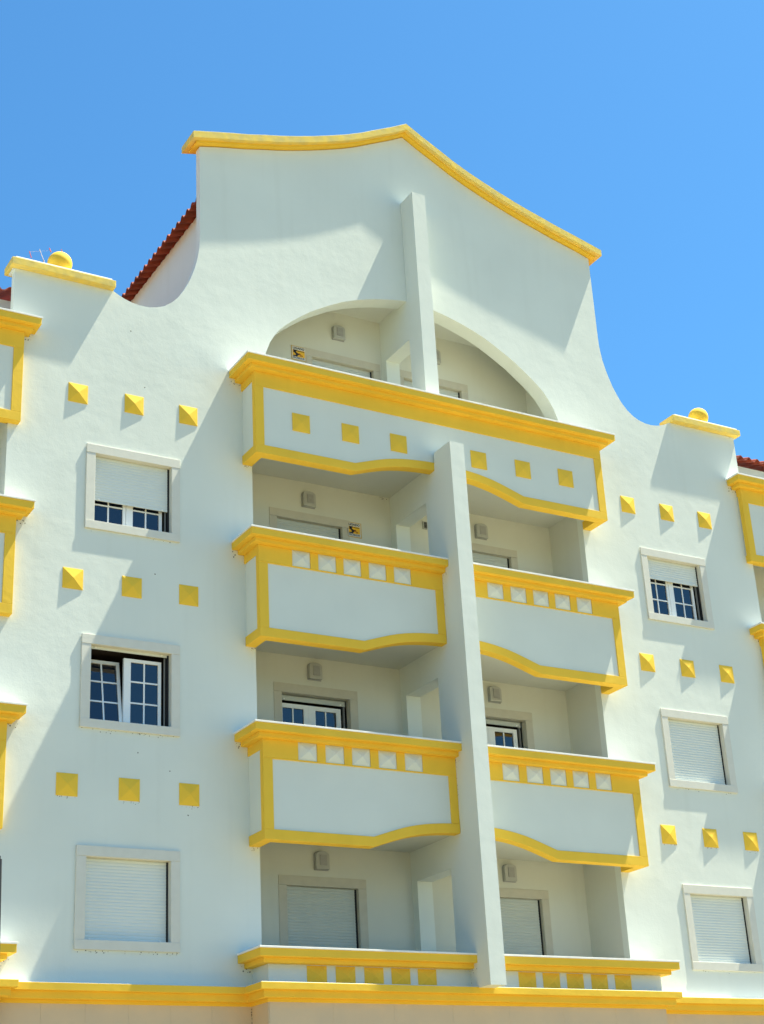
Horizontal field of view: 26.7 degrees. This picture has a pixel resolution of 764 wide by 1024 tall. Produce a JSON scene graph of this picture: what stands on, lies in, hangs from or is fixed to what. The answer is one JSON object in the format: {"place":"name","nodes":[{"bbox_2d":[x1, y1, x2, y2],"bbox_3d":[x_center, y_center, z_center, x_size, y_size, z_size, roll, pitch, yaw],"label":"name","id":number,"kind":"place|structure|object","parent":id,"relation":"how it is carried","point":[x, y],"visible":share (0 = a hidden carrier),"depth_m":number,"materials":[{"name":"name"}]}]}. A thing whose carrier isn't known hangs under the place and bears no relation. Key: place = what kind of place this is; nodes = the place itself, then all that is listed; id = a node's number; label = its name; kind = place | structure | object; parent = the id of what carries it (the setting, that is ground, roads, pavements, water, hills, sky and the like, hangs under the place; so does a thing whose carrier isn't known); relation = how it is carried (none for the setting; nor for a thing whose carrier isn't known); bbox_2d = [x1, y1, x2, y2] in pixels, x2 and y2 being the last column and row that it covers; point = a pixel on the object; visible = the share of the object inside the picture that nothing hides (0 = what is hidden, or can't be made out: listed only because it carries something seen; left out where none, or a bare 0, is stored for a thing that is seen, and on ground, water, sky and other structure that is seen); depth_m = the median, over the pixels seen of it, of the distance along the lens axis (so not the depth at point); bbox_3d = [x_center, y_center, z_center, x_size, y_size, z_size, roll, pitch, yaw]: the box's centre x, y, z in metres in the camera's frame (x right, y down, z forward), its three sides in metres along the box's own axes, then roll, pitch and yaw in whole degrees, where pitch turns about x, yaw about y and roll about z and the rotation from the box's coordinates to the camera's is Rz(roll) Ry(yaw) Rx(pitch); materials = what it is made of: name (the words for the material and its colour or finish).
{"place":"outdoors","nodes":[
{"label":"outdoors","id":0,"kind":"place"},
{"bbox_2d":[0,856,1,930],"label":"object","id":1,"kind":"object","parent":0,"point":[0,888],"visible":1,"depth_m":18.56,"materials":[{"name":"white paint"}]},
{"bbox_2d":[0,124,763,1023],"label":"apartment building","id":2,"kind":"structure","parent":0,"point":[198,768],"depth_m":24.04,"materials":[{"name":"white paint"}]},
{"bbox_2d":[74,845,179,952],"bbox_3d":[-3.266,4.959,20.576,1.418,1.299,0.160,10,-27,-28],"label":"window","id":3,"kind":"structure","parent":2,"relation":"in","point":[127,899],"depth_m":20.59,"materials":[{"name":"plastic"}]},
{"bbox_2d":[79,633,179,736],"bbox_3d":[-3.551,2.462,21.950,1.418,1.299,0.721,10,-27,-28],"label":"window","id":4,"kind":"structure","parent":2,"relation":"in","point":[127,685],"depth_m":21.85,"materials":[{"name":"plastic"}]},
{"bbox_2d":[84,443,179,542],"bbox_3d":[-3.696,-0.140,23.103,1.418,1.299,0.721,10,-27,-28],"label":"window","id":5,"kind":"structure","parent":2,"relation":"in","point":[127,492],"depth_m":22.93,"materials":[{"name":"plastic"}]},
{"bbox_2d":[291,345,305,361],"bbox_3d":[-1.370,-2.610,26.502,0.272,0.262,0.014,10,-27,-28],"label":"alarm sign","id":6,"kind":"object","parent":2,"relation":"attached to","point":[297,353],"visible":1,"depth_m":26.49,"materials":[{"name":"plastic"}]},
{"bbox_2d":[301,491,315,508],"bbox_3d":[-1.154,-0.202,25.444,0.235,0.281,0.082,10,-27,-28],"label":"wall lamp","id":7,"kind":"object","parent":2,"relation":"attached to","point":[308,499],"visible":1,"depth_m":25.41,"materials":[{"name":"grey plastic"}]},
{"bbox_2d":[269,507,349,540],"bbox_3d":[-1.109,1.070,24.972,1.420,2.238,0.113,10,-27,-28],"label":"balcony door","id":8,"kind":"structure","parent":2,"relation":"in","point":[284,519],"depth_m":25.35,"materials":[{"name":"white plastic"}]},
{"bbox_2d":[307,663,322,681],"bbox_3d":[-1.008,2.403,24.290,0.235,0.281,0.082,10,-27,-28],"label":"wall lamp","id":9,"kind":"object","parent":2,"relation":"attached to","point":[314,671],"visible":1,"depth_m":24.25,"materials":[{"name":"grey plastic"}]},
{"bbox_2d":[273,682,358,729],"bbox_3d":[-1.128,3.802,24.079,1.420,2.250,0.783,10,-27,-28],"label":"balcony door","id":10,"kind":"structure","parent":2,"relation":"in","point":[288,708],"depth_m":24.23,"materials":[{"name":"white plastic"}]},
{"bbox_2d":[313,851,329,870],"bbox_3d":[-0.862,5.008,23.134,0.235,0.281,0.082,10,-27,-28],"label":"wall lamp","id":11,"kind":"object","parent":2,"relation":"attached to","point":[321,861],"visible":1,"depth_m":23.10,"materials":[{"name":"grey plastic"}]},
{"bbox_2d":[278,875,368,948],"bbox_3d":[-0.828,6.085,22.748,1.420,1.813,0.113,10,-27,-28],"label":"balcony door","id":12,"kind":"structure","parent":2,"relation":"in","point":[314,911],"depth_m":22.94,"materials":[{"name":"white plastic"}]},
{"bbox_2d":[331,325,344,341],"bbox_3d":[-0.727,-3.015,27.059,0.235,0.281,0.082,10,-27,-28],"label":"wall lamp","id":13,"kind":"object","parent":2,"relation":"attached to","point":[338,332],"visible":1,"depth_m":27.02,"materials":[{"name":"grey plastic"}]},
{"bbox_2d":[305,347,380,379],"bbox_3d":[-0.621,-1.500,26.509,1.429,2.386,0.113,10,-27,-28],"label":"balcony door","id":14,"kind":"structure","parent":2,"relation":"in","point":[313,357],"depth_m":26.93,"materials":[{"name":"white plastic"}]},
{"bbox_2d":[348,522,361,538],"bbox_3d":[-0.439,0.287,25.701,0.254,0.258,0.014,10,-27,-28],"label":"alarm sign","id":15,"kind":"object","parent":2,"relation":"attached to","point":[354,530],"visible":1,"depth_m":25.70,"materials":[{"name":"plastic"}]},
{"bbox_2d":[422,521,426,529],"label":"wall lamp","id":16,"kind":"object","parent":2,"relation":"attached to","point":[424,524],"visible":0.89,"depth_m":26.43,"materials":[{"name":"grey plastic"}]},
{"bbox_2d":[400,370,468,399],"bbox_3d":[0.907,-1.220,27.335,1.429,2.386,0.113,10,-27,-28],"label":"balcony door","id":17,"kind":"structure","parent":2,"relation":"in","point":[453,389],"depth_m":27.89,"materials":[{"name":"beige stone"}]},
{"bbox_2d":[436,349,440,364],"bbox_3d":[0.914,-2.713,27.947,0.235,0.281,0.082,10,-27,-28],"label":"wall lamp","id":18,"kind":"object","parent":2,"relation":"attached to","point":[438,357],"visible":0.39,"depth_m":27.94,"materials":[{"name":"grey plastic"}]},
{"bbox_2d":[474,523,487,539],"bbox_3d":[1.668,0.317,26.971,0.235,0.281,0.082,10,-27,-28],"label":"wall lamp","id":19,"kind":"object","parent":2,"relation":"attached to","point":[481,530],"visible":1,"depth_m":26.93,"materials":[{"name":"grey plastic"}]},
{"bbox_2d":[487,686,501,703],"bbox_3d":[1.814,2.921,25.816,0.235,0.281,0.082,10,-27,-28],"label":"wall lamp","id":20,"kind":"object","parent":2,"relation":"attached to","point":[494,694],"visible":1,"depth_m":25.78,"materials":[{"name":"grey plastic"}]},
{"bbox_2d":[471,543,517,569],"bbox_3d":[1.696,1.586,26.488,1.420,2.238,0.113,10,-27,-28],"label":"balcony door","id":21,"kind":"structure","parent":2,"relation":"in","point":[482,554],"depth_m":27.00,"materials":[{"name":"white plastic"}]},
{"bbox_2d":[502,864,516,882],"bbox_3d":[1.960,5.527,24.661,0.235,0.281,0.082,10,-27,-28],"label":"wall lamp","id":22,"kind":"object","parent":2,"relation":"attached to","point":[509,872],"visible":1,"depth_m":24.62,"materials":[{"name":"grey plastic"}]},
{"bbox_2d":[485,707,534,749],"bbox_3d":[1.676,4.317,25.596,1.420,2.250,0.783,10,-27,-28],"label":"balcony door","id":23,"kind":"structure","parent":2,"relation":"in","point":[507,733],"depth_m":25.86,"materials":[{"name":"white plastic"}]},
{"bbox_2d":[499,888,553,955],"bbox_3d":[1.976,6.600,24.265,1.420,1.813,0.113,10,-27,-28],"label":"balcony door","id":24,"kind":"structure","parent":2,"relation":"in","point":[525,913],"depth_m":24.57,"materials":[{"name":"white plastic"}]},
{"bbox_2d":[640,547,714,629],"bbox_3d":[4.869,1.434,27.735,1.418,1.299,0.721,10,-27,-28],"label":"window","id":25,"kind":"structure","parent":2,"relation":"in","point":[676,587],"depth_m":27.60,"materials":[{"name":"plastic"}]},
{"bbox_2d":[660,708,737,792],"bbox_3d":[5.153,3.931,26.362,1.418,1.299,0.160,10,-27,-28],"label":"window","id":26,"kind":"structure","parent":2,"relation":"in","point":[698,749],"depth_m":26.39,"materials":[{"name":"plastic"}]},
{"bbox_2d":[682,884,763,971],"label":"window","id":27,"kind":"structure","parent":2,"relation":"in","point":[722,929],"depth_m":25.23,"materials":[{"name":"plastic"}]},
{"bbox_2d":[0,0,763,460],"label":"sky","id":28,"kind":"structure","parent":0,"point":[634,129],"materials":[{"name":"blue"}]}
]}

